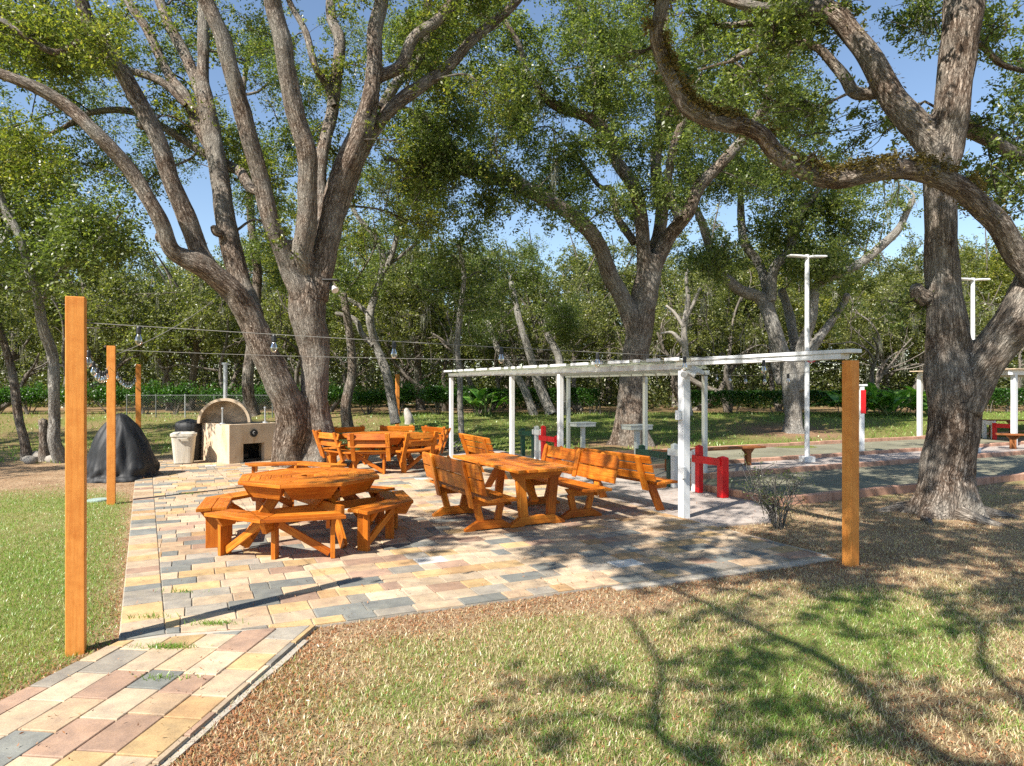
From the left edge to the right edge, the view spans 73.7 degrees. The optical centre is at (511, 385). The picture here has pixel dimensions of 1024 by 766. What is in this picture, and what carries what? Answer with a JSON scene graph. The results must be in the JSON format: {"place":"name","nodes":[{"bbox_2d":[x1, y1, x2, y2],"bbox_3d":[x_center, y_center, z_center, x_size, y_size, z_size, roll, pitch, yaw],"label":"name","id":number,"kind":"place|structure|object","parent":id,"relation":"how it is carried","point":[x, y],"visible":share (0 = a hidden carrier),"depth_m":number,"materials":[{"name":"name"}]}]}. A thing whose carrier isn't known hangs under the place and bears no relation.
{"place":"outdoors","nodes":[
{"label":"outdoors","id":0,"kind":"place"},
{"bbox_2d":[0,625,315,765],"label":"path","id":1,"kind":"structure","parent":0,"point":[98,735],"depth_m":3.93,"materials":[{"name":"stone"}]},
{"bbox_2d":[118,454,823,640],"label":"patio","id":2,"kind":"structure","parent":0,"point":[437,548],"depth_m":7.16,"materials":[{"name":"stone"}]},
{"bbox_2d":[87,413,162,482],"bbox_3d":[-7.788,1.184,13.538,1.399,1.292,1.388,0,0,0],"label":"grill cover","id":3,"kind":"object","parent":2,"relation":"on","point":[136,458],"visible":0.83,"depth_m":13.20,"materials":[{"name":"black"}]},
{"bbox_2d":[170,431,196,463],"bbox_3d":[-7.614,1.435,15.832,0.550,0.730,0.532,0,0,-20],"label":"bin","id":4,"kind":"object","parent":2,"relation":"on","point":[183,446],"visible":1,"depth_m":15.66,"materials":[{"name":"beige plastic"}]},
{"bbox_2d":[126,492,248,680],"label":"grass tufts","id":5,"kind":"object","parent":2,"relation":"on","point":[208,622],"visible":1,"depth_m":4.73,"materials":[{"name":"green plant"}]},
{"bbox_2d":[175,419,201,460],"bbox_3d":[-7.849,1.300,16.600,0.611,1.021,0.615,0,0,0],"label":"covered bin","id":6,"kind":"object","parent":2,"relation":"on","point":[188,425],"visible":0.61,"depth_m":16.43,"materials":[{"name":"black"}]},
{"bbox_2d":[196,490,265,547],"bbox_3d":[-3.400,1.571,8.207,0.585,0.459,1.540,0,0,5],"label":"angled bench","id":7,"kind":"object","parent":2,"relation":"on","point":[216,503],"visible":0.67,"depth_m":7.72,"materials":[{"name":"orange wood"}]},
{"bbox_2d":[197,363,274,463],"bbox_3d":[-6.763,0.615,16.623,1.566,2.370,1.415,0,0,40],"label":"outdoor oven","id":8,"kind":"object","parent":2,"relation":"on","point":[232,432],"visible":0.99,"depth_m":16.44,"materials":[{"name":"beige paint"}]},
{"bbox_2d":[204,509,345,559],"bbox_3d":[-2.487,1.571,7.120,1.540,0.459,0.585,0,0,5],"label":"angled bench","id":9,"kind":"object","parent":2,"relation":"on","point":[267,523],"visible":1,"depth_m":7.11,"materials":[{"name":"orange wood"}]},
{"bbox_2d":[245,461,346,472],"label":"angled bench","id":10,"kind":"object","parent":2,"relation":"on","point":[294,464],"visible":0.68,"depth_m":11.80,"materials":[{"name":"orange wood"}]},
{"bbox_2d":[236,467,378,548],"bbox_3d":[-2.400,1.438,8.120,1.577,0.754,1.577,0,0,-15],"label":"octagonal picnic table","id":11,"kind":"object","parent":2,"relation":"on","point":[313,488],"visible":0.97,"depth_m":7.75,"materials":[{"name":"orange wood"}]},
{"bbox_2d":[314,431,390,473],"bbox_3d":[-3.277,1.373,14.043,1.822,0.854,0.740,0,0,22],"label":"angled bench","id":12,"kind":"object","parent":2,"relation":"on","point":[352,454],"visible":0.93,"depth_m":13.84,"materials":[{"name":"orange wood"}]},
{"bbox_2d":[348,490,412,551],"bbox_3d":[-1.450,1.571,8.037,0.586,0.459,1.540,0,0,5],"label":"angled bench","id":13,"kind":"object","parent":2,"relation":"on","point":[393,504],"visible":1,"depth_m":7.69,"materials":[{"name":"orange wood"}]},
{"bbox_2d":[343,431,419,467],"bbox_3d":[-2.850,1.438,15.100,1.702,0.754,1.702,0,0,28],"label":"octagonal picnic table","id":14,"kind":"object","parent":2,"relation":"on","point":[397,438],"visible":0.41,"depth_m":14.89,"materials":[{"name":"orange wood"}]},
{"bbox_2d":[396,428,450,472],"bbox_3d":[-1.808,1.373,14.636,0.740,0.854,1.822,0,0,24],"label":"angled bench","id":15,"kind":"object","parent":2,"relation":"on","point":[432,448],"visible":0.88,"depth_m":14.20,"materials":[{"name":"orange wood"}]},
{"bbox_2d":[422,452,517,531],"bbox_3d":[-0.571,1.355,9.045,0.720,0.890,2.000,0,0,-27],"label":"garden bench","id":16,"kind":"object","parent":2,"relation":"on","point":[476,494],"visible":0.99,"depth_m":8.61,"materials":[{"name":"orange wood"}]},
{"bbox_2d":[459,433,507,478],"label":"slab leg bench","id":17,"kind":"object","parent":2,"relation":"on","point":[483,445],"visible":0.52,"depth_m":13.54,"materials":[{"name":"orange wood"}]},
{"bbox_2d":[453,453,576,527],"bbox_3d":[-0.030,1.422,9.550,0.854,0.756,2.150,0,0,-27],"label":"rectangular picnic table","id":18,"kind":"object","parent":2,"relation":"on","point":[522,470],"visible":0.84,"depth_m":8.93,"materials":[{"name":"orange wood"}]},
{"bbox_2d":[527,444,618,519],"bbox_3d":[0.711,1.355,9.855,0.720,0.890,2.000,0,0,-27],"label":"garden bench","id":19,"kind":"object","parent":2,"relation":"on","point":[599,473],"visible":0.7,"depth_m":9.48,"materials":[{"name":"orange wood"}]},
{"bbox_2d":[0,386,1023,765],"bbox_3d":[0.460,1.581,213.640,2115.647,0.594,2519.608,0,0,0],"label":"ground","id":20,"kind":"structure","parent":0,"point":[762,428],"depth_m":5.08,"materials":[{"name":"plant"}]},
{"bbox_2d":[0,293,34,460],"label":"oak tree","id":21,"kind":"object","parent":20,"relation":"on","point":[22,433],"visible":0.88,"depth_m":16.80,"materials":[{"name":"green plant"}]},
{"bbox_2d":[2,381,47,414],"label":"hedge bush","id":22,"kind":"object","parent":20,"relation":"on","point":[32,395],"visible":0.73,"depth_m":32.33,"materials":[{"name":"green plant"}]},
{"bbox_2d":[0,291,59,387],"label":"woodland tree","id":23,"kind":"object","parent":20,"relation":"on","point":[17,356],"visible":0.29,"depth_m":48.05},
{"bbox_2d":[0,282,61,410],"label":"woodland tree","id":24,"kind":"object","parent":20,"relation":"on","point":[30,372],"visible":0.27,"depth_m":35.53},
{"bbox_2d":[0,45,104,270],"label":"oak tree","id":25,"kind":"object","parent":20,"relation":"on","point":[2,94],"visible":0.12,"depth_m":18.97,"materials":[{"name":"green plant"}]},
{"bbox_2d":[65,296,86,656],"bbox_3d":[-3.000,0.695,4.700,0.115,2.610,0.115,0,0,-26],"label":"wooden post","id":26,"kind":"object","parent":20,"relation":"on","point":[75,475],"visible":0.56,"depth_m":4.65,"materials":[{"name":"wood"}]},
{"bbox_2d":[85,322,843,373],"bbox_3d":[0.225,-0.277,5.840,6.728,0.323,0.049,0,0,-20],"label":"string light","id":27,"kind":"object","parent":26,"relation":"hanging from","point":[138,329],"visible":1,"depth_m":5.46,"materials":[{"name":"white"}]},
{"bbox_2d":[2,212,161,371],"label":"woodland tree","id":28,"kind":"object","parent":20,"relation":"on","point":[49,304],"visible":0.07,"depth_m":37.36,"materials":[{"name":"plant"}]},
{"bbox_2d":[0,155,164,462],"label":"oak tree","id":29,"kind":"object","parent":20,"relation":"on","point":[52,248],"visible":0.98,"depth_m":15.32,"materials":[{"name":"green plant"}]},
{"bbox_2d":[0,247,165,406],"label":"woodland tree","id":30,"kind":"object","parent":20,"relation":"on","point":[93,306],"visible":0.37,"depth_m":34.59,"materials":[{"name":"plant"}]},
{"bbox_2d":[20,271,183,404],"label":"woodland tree","id":31,"kind":"object","parent":20,"relation":"on","point":[97,360],"visible":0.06,"depth_m":46.76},
{"bbox_2d":[107,346,115,504],"bbox_3d":[-6.220,0.690,10.600,0.115,2.620,0.115,0,0,-26],"label":"wooden post","id":32,"kind":"object","parent":20,"relation":"on","point":[111,430],"visible":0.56,"depth_m":10.55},
{"bbox_2d":[101,289,207,410],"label":"woodland tree","id":33,"kind":"object","parent":20,"relation":"on","point":[166,377],"visible":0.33,"depth_m":36.46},
{"bbox_2d":[116,378,193,413],"bbox_3d":[-17.139,0.518,32.395,3.683,1.764,1.774,0,0,16],"label":"hedge bush","id":34,"kind":"object","parent":20,"relation":"on","point":[145,391],"visible":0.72,"depth_m":32.33,"materials":[{"name":"green plant"}]},
{"bbox_2d":[146,380,207,413],"bbox_3d":[-15.841,0.544,32.425,2.675,1.701,1.515,0,0,21],"label":"hedge bush","id":35,"kind":"object","parent":20,"relation":"on","point":[181,390],"visible":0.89,"depth_m":32.18,"materials":[{"name":"green plant"}]},
{"bbox_2d":[87,238,285,410],"bbox_3d":[-17.310,-3.791,36.749,9.868,10.452,9.062,0,0,0],"label":"woodland tree","id":36,"kind":"object","parent":20,"relation":"on","point":[157,299],"visible":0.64,"depth_m":34.81,"materials":[{"name":"plant"}]},
{"bbox_2d":[112,225,277,402],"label":"woodland tree","id":37,"kind":"object","parent":20,"relation":"on","point":[162,279],"visible":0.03,"depth_m":48.06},
{"bbox_2d":[150,267,285,389],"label":"woodland tree","id":38,"kind":"object","parent":20,"relation":"on","point":[226,345],"visible":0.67,"depth_m":34.74,"materials":[{"name":"plant"}]},
{"bbox_2d":[60,0,395,416],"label":"oak tree","id":39,"kind":"object","parent":20,"relation":"on","point":[254,254],"visible":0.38,"depth_m":27.32,"materials":[{"name":"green plant"}]},
{"bbox_2d":[161,640,308,765],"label":"path edging","id":40,"kind":"object","parent":20,"relation":"on","point":[223,714],"visible":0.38,"depth_m":3.85,"materials":[{"name":"concrete"}]},
{"bbox_2d":[202,258,339,365],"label":"woodland tree","id":41,"kind":"object","parent":20,"relation":"on","point":[293,353],"visible":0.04,"depth_m":46.83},
{"bbox_2d":[0,0,543,467],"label":"oak tree","id":42,"kind":"object","parent":20,"relation":"on","point":[78,40],"visible":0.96,"depth_m":15.55,"materials":[{"name":"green plant"}]},
{"bbox_2d":[233,281,401,387],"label":"woodland tree","id":43,"kind":"object","parent":20,"relation":"on","point":[280,307],"visible":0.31,"depth_m":34.51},
{"bbox_2d":[246,185,392,351],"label":"woodland tree","id":44,"kind":"object","parent":20,"relation":"on","point":[359,245],"visible":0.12,"depth_m":38.38,"materials":[{"name":"plant"}]},
{"bbox_2d":[276,292,392,411],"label":"woodland tree","id":45,"kind":"object","parent":20,"relation":"on","point":[344,368],"visible":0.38,"depth_m":34.66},
{"bbox_2d":[328,384,385,413],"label":"hedge bush","id":46,"kind":"object","parent":20,"relation":"on","point":[365,398],"visible":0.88,"depth_m":32.16,"materials":[{"name":"green plant"}]},
{"bbox_2d":[326,205,408,433],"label":"oak tree","id":47,"kind":"object","parent":20,"relation":"on","point":[345,408],"visible":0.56,"depth_m":24.87,"materials":[{"name":"green plant"}]},
{"bbox_2d":[330,221,427,391],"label":"woodland tree","id":48,"kind":"object","parent":20,"relation":"on","point":[359,269],"visible":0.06,"depth_m":56.96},
{"bbox_2d":[327,156,458,424],"bbox_3d":[-4.277,-3.990,25.620,4.952,10.901,7.180,0,0,-31],"label":"oak tree","id":49,"kind":"object","parent":20,"relation":"on","point":[389,261],"visible":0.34,"depth_m":25.45,"materials":[{"name":"green plant"}]},
{"bbox_2d":[354,284,444,405],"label":"woodland tree","id":50,"kind":"object","parent":20,"relation":"on","point":[384,349],"visible":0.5,"depth_m":35.26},
{"bbox_2d":[347,242,454,387],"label":"woodland tree","id":51,"kind":"object","parent":20,"relation":"on","point":[388,360],"visible":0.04,"depth_m":49.88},
{"bbox_2d":[343,209,503,409],"bbox_3d":[-4.915,-4.063,37.090,9.516,11.013,9.528,0,0,0],"label":"woodland tree","id":52,"kind":"object","parent":20,"relation":"on","point":[393,293],"visible":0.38,"depth_m":35.69,"materials":[{"name":"plant"}]},
{"bbox_2d":[370,252,504,411],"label":"woodland tree","id":53,"kind":"object","parent":20,"relation":"on","point":[426,306],"visible":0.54,"depth_m":34.92,"materials":[{"name":"plant"}]},
{"bbox_2d":[399,378,480,413],"bbox_3d":[-3.300,0.506,32.130,3.790,1.792,1.906,0,0,15],"label":"hedge bush","id":54,"kind":"object","parent":20,"relation":"on","point":[440,391],"visible":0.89,"depth_m":32.17,"materials":[{"name":"green plant"}]},
{"bbox_2d":[399,209,533,440],"bbox_3d":[-1.533,-2.068,22.740,4.861,7.832,3.712,0,0,-35],"label":"oak tree","id":55,"kind":"object","parent":20,"relation":"on","point":[462,297],"visible":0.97,"depth_m":22.45,"materials":[{"name":"green plant"}]},
{"bbox_2d":[402,254,545,411],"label":"woodland tree","id":56,"kind":"object","parent":20,"relation":"on","point":[468,378],"visible":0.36,"depth_m":33.81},
{"bbox_2d":[463,388,508,415],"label":"tropical plant","id":57,"kind":"object","parent":20,"relation":"on","point":[478,402],"visible":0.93,"depth_m":30.94,"materials":[{"name":"green plant"}]},
{"bbox_2d":[451,228,560,404],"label":"woodland tree","id":58,"kind":"object","parent":20,"relation":"on","point":[508,251],"visible":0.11,"depth_m":46.23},
{"bbox_2d":[0,462,1023,765],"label":"fallen leaves","id":59,"kind":"object","parent":20,"relation":"on","point":[298,710],"visible":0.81,"depth_m":4.29,"materials":[{"name":"plant"}]},
{"bbox_2d":[0,348,1023,408],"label":"undergrowth","id":60,"kind":"object","parent":20,"relation":"on","point":[595,381],"visible":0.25,"depth_m":44.61,"materials":[{"name":"plant"}]},
{"bbox_2d":[0,283,1023,400],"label":"wood","id":61,"kind":"object","parent":20,"relation":"on","point":[481,383],"depth_m":63.92,"materials":[{"name":"plant"}]},
{"bbox_2d":[446,230,593,414],"bbox_3d":[0.469,-3.155,32.116,7.167,9.302,5.731,0,0,0],"label":"oak tree","id":62,"kind":"object","parent":20,"relation":"on","point":[564,322],"visible":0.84,"depth_m":31.89,"materials":[{"name":"green plant"}]},
{"bbox_2d":[440,387,600,413],"bbox_3d":[0.322,0.687,32.933,7.929,1.338,1.234,0,0,0],"label":"hedge","id":63,"kind":"object","parent":20,"relation":"on","point":[583,391],"visible":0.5,"depth_m":32.54,"materials":[{"name":"green plant"}]},
{"bbox_2d":[462,246,613,407],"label":"woodland tree","id":64,"kind":"object","parent":20,"relation":"on","point":[525,308],"visible":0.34,"depth_m":40.20,"materials":[{"name":"plant"}]},
{"bbox_2d":[490,285,597,411],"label":"woodland tree","id":65,"kind":"object","parent":20,"relation":"on","point":[537,344],"visible":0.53,"depth_m":33.92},
{"bbox_2d":[486,260,623,410],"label":"woodland tree","id":66,"kind":"object","parent":20,"relation":"on","point":[573,380],"visible":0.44,"depth_m":36.62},
{"bbox_2d":[357,0,830,446],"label":"oak tree","id":67,"kind":"object","parent":20,"relation":"on","point":[597,91],"visible":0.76,"depth_m":20.21,"materials":[{"name":"green plant"}]},
{"bbox_2d":[547,225,666,404],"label":"woodland tree","id":68,"kind":"object","parent":20,"relation":"on","point":[629,274],"visible":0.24,"depth_m":46.68,"materials":[{"name":"plant"}]},
{"bbox_2d":[453,448,776,526],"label":"slab","id":69,"kind":"structure","parent":20,"relation":"on","point":[714,508],"depth_m":10.48,"materials":[{"name":"concrete"}]},
{"bbox_2d":[574,447,677,510],"bbox_3d":[1.700,1.391,10.398,0.650,0.819,1.750,0,0,-31],"label":"slab leg bench","id":70,"kind":"object","parent":69,"relation":"on","point":[650,483],"visible":0.63,"depth_m":9.85,"materials":[{"name":"orange wood"}]},
{"bbox_2d":[443,349,861,517],"bbox_3d":[2.533,0.731,12.970,3.890,2.238,11.685,0,0,-27],"label":"pergola","id":71,"kind":"object","parent":69,"relation":"on","point":[658,367],"visible":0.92,"depth_m":11.57,"materials":[{"name":"white paint"}]},
{"bbox_2d":[667,443,694,491],"bbox_3d":[2.974,1.408,11.883,0.132,0.784,0.678,0,0,-26],"label":"rail frame","id":72,"kind":"object","parent":69,"relation":"on","point":[672,451],"visible":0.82,"depth_m":12.06,"materials":[{"name":"white paint"}]},
{"bbox_2d":[692,445,728,497],"bbox_3d":[3.271,1.398,11.295,0.150,0.804,0.715,0,0,-26],"label":"rail frame","id":73,"kind":"object","parent":69,"relation":"on","point":[699,459],"visible":1,"depth_m":11.05,"materials":[{"name":"red paint"}]},
{"bbox_2d":[582,289,680,380],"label":"woodland tree","id":74,"kind":"object","parent":20,"relation":"on","point":[619,343],"visible":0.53,"depth_m":35.48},
{"bbox_2d":[617,260,735,406],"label":"woodland tree","id":75,"kind":"object","parent":20,"relation":"on","point":[670,284],"visible":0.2,"depth_m":41.64,"materials":[{"name":"plant"}]},
{"bbox_2d":[661,269,700,415],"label":"oak tree","id":76,"kind":"object","parent":20,"relation":"on","point":[683,339],"visible":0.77,"depth_m":30.95,"materials":[{"name":"grey wood"}]},
{"bbox_2d":[613,255,788,410],"bbox_3d":[9.681,-2.770,36.876,8.800,8.732,6.345,0,0,-18],"label":"woodland tree","id":77,"kind":"object","parent":20,"relation":"on","point":[732,368],"visible":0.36,"depth_m":36.46,"materials":[{"name":"plant"}]},
{"bbox_2d":[649,200,773,403],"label":"woodland tree","id":78,"kind":"object","parent":20,"relation":"on","point":[745,281],"visible":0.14,"depth_m":46.97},
{"bbox_2d":[611,557,835,590],"bbox_3d":[2.156,1.916,6.660,2.687,0.200,0.131,0,0,-24],"label":"patio edging","id":79,"kind":"object","parent":20,"relation":"on","point":[684,579],"visible":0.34,"depth_m":6.58,"materials":[{"name":"concrete"}]},
{"bbox_2d":[652,227,804,411],"bbox_3d":[10.257,-3.172,35.218,6.399,9.306,8.772,0,0,-20],"label":"woodland tree","id":80,"kind":"object","parent":20,"relation":"on","point":[712,332],"visible":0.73,"depth_m":34.28,"materials":[{"name":"plant"}]},
{"bbox_2d":[729,451,814,531],"bbox_3d":[3.390,1.346,8.768,1.058,0.989,0.868,0,0,0],"label":"shrub","id":81,"kind":"object","parent":20,"relation":"on","point":[773,509],"visible":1,"depth_m":8.75,"materials":[{"name":"plant"}]},
{"bbox_2d":[721,257,823,390],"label":"woodland tree","id":82,"kind":"object","parent":20,"relation":"on","point":[750,318],"visible":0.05,"depth_m":49.80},
{"bbox_2d":[720,284,826,410],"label":"woodland tree","id":83,"kind":"object","parent":20,"relation":"on","point":[760,331],"visible":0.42,"depth_m":35.40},
{"bbox_2d":[634,88,923,433],"bbox_3d":[10.422,-4.867,26.274,12.781,13.860,6.373,0,0,-10],"label":"oak tree","id":84,"kind":"object","parent":20,"relation":"on","point":[830,267],"visible":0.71,"depth_m":25.25,"materials":[{"name":"green plant"}]},
{"bbox_2d":[691,388,924,413],"bbox_3d":[14.321,0.730,33.420,12.584,1.253,1.247,0,0,-5],"label":"hedge","id":85,"kind":"object","parent":20,"relation":"on","point":[816,394],"visible":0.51,"depth_m":32.85,"materials":[{"name":"green plant"}]},
{"bbox_2d":[598,0,1023,528],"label":"oak tree","id":86,"kind":"object","parent":20,"relation":"on","point":[963,371],"visible":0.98,"depth_m":9.66,"materials":[{"name":"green plant"}]},
{"bbox_2d":[748,215,879,360],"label":"woodland tree","id":87,"kind":"object","parent":20,"relation":"on","point":[824,299],"visible":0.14,"depth_m":41.61,"materials":[{"name":"plant"}]},
{"bbox_2d":[612,431,1021,453],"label":"kerb","id":88,"kind":"structure","parent":20,"relation":"on","point":[829,442],"depth_m":20.98,"materials":[{"name":"concrete"}]},
{"bbox_2d":[620,441,1023,469],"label":"kerb","id":89,"kind":"structure","parent":20,"relation":"on","point":[788,457],"depth_m":17.16,"materials":[{"name":"concrete"}]},
{"bbox_2d":[620,437,1023,464],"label":"court","id":90,"kind":"object","parent":20,"relation":"on","point":[819,449],"depth_m":19.34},
{"bbox_2d":[859,384,867,450],"bbox_3d":[9.272,0.877,18.119,0.260,1.845,0.140,0,0,0],"label":"score post","id":91,"kind":"object","parent":90,"relation":"on","point":[862,401],"visible":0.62,"depth_m":18.06,"materials":[{"name":"white paint"}]},
{"bbox_2d":[632,444,1023,481],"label":"walkway","id":92,"kind":"structure","parent":20,"relation":"on","point":[797,462],"depth_m":16.15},
{"bbox_2d":[787,254,826,461],"bbox_3d":[6.973,-0.650,16.140,0.969,4.900,0.270,0,0,-8],"label":"court lamp","id":93,"kind":"object","parent":92,"relation":"on","point":[806,457],"visible":0.95,"depth_m":16.09,"materials":[{"name":"metal"}]},
{"bbox_2d":[662,450,1023,479],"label":"kerb","id":94,"kind":"structure","parent":20,"relation":"on","point":[712,475],"depth_m":14.70,"materials":[{"name":"brick"}]},
{"bbox_2d":[842,360,858,566],"bbox_3d":[3.460,0.870,6.980,0.115,2.260,0.115,0,0,-26],"label":"wooden post","id":95,"kind":"object","parent":20,"relation":"on","point":[850,462],"visible":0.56,"depth_m":6.94,"materials":[{"name":"wood"}]},
{"bbox_2d":[810,383,897,407],"bbox_3d":[15.653,0.669,31.365,2.851,1.619,3.398,0,0,-45],"label":"tropical plant","id":96,"kind":"object","parent":20,"relation":"on","point":[837,398],"visible":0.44,"depth_m":30.98,"materials":[{"name":"green plant"}]},
{"bbox_2d":[690,455,1023,496],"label":"court","id":97,"kind":"object","parent":20,"relation":"on","point":[877,476],"depth_m":13.58,"materials":[{"name":"concrete"}]},
{"bbox_2d":[831,273,924,410],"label":"woodland tree","id":98,"kind":"object","parent":20,"relation":"on","point":[847,331],"visible":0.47,"depth_m":35.66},
{"bbox_2d":[866,386,926,415],"bbox_3d":[17.410,0.726,31.562,3.151,1.504,3.234,0,0,22],"label":"tropical plant","id":99,"kind":"object","parent":20,"relation":"on","point":[891,399],"visible":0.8,"depth_m":31.42,"materials":[{"name":"green plant"}]},
{"bbox_2d":[822,272,975,410],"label":"woodland tree","id":100,"kind":"object","parent":20,"relation":"on","point":[878,342],"visible":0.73,"depth_m":34.20,"materials":[{"name":"plant"}]},
{"bbox_2d":[774,472,1023,505],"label":"kerb","id":101,"kind":"structure","parent":20,"relation":"on","point":[863,492],"depth_m":11.45,"materials":[{"name":"brick"}]},
{"bbox_2d":[812,222,992,389],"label":"woodland tree","id":102,"kind":"object","parent":20,"relation":"on","point":[884,344],"visible":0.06,"depth_m":46.96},
{"bbox_2d":[831,227,996,400],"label":"woodland tree","id":103,"kind":"object","parent":20,"relation":"on","point":[917,263],"visible":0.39,"depth_m":40.36,"materials":[{"name":"plant"}]},
{"bbox_2d":[882,251,1001,368],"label":"woodland tree","id":104,"kind":"object","parent":20,"relation":"on","point":[985,315],"visible":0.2,"depth_m":33.71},
{"bbox_2d":[910,368,1023,445],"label":"pergola","id":105,"kind":"object","parent":20,"relation":"on","point":[1014,374],"visible":0.63,"depth_m":20.42,"materials":[{"name":"white paint"}]},
{"bbox_2d":[923,224,1023,402],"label":"woodland tree","id":106,"kind":"object","parent":20,"relation":"on","point":[991,270],"visible":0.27,"depth_m":48.44,"materials":[{"name":"plant"}]},
{"bbox_2d":[986,387,1023,412],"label":"hedge","id":107,"kind":"object","parent":20,"relation":"on","point":[999,393],"visible":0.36,"depth_m":34.04,"materials":[{"name":"green plant"}]},
{"bbox_2d":[0,410,1023,463],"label":"bank grass","id":108,"kind":"structure","parent":0,"point":[582,420],"depth_m":27.90,"materials":[{"name":"plant"}]},
{"bbox_2d":[0,0,1023,386],"label":"sky","id":109,"kind":"structure","parent":0,"point":[919,76],"materials":[{"name":"blue"}]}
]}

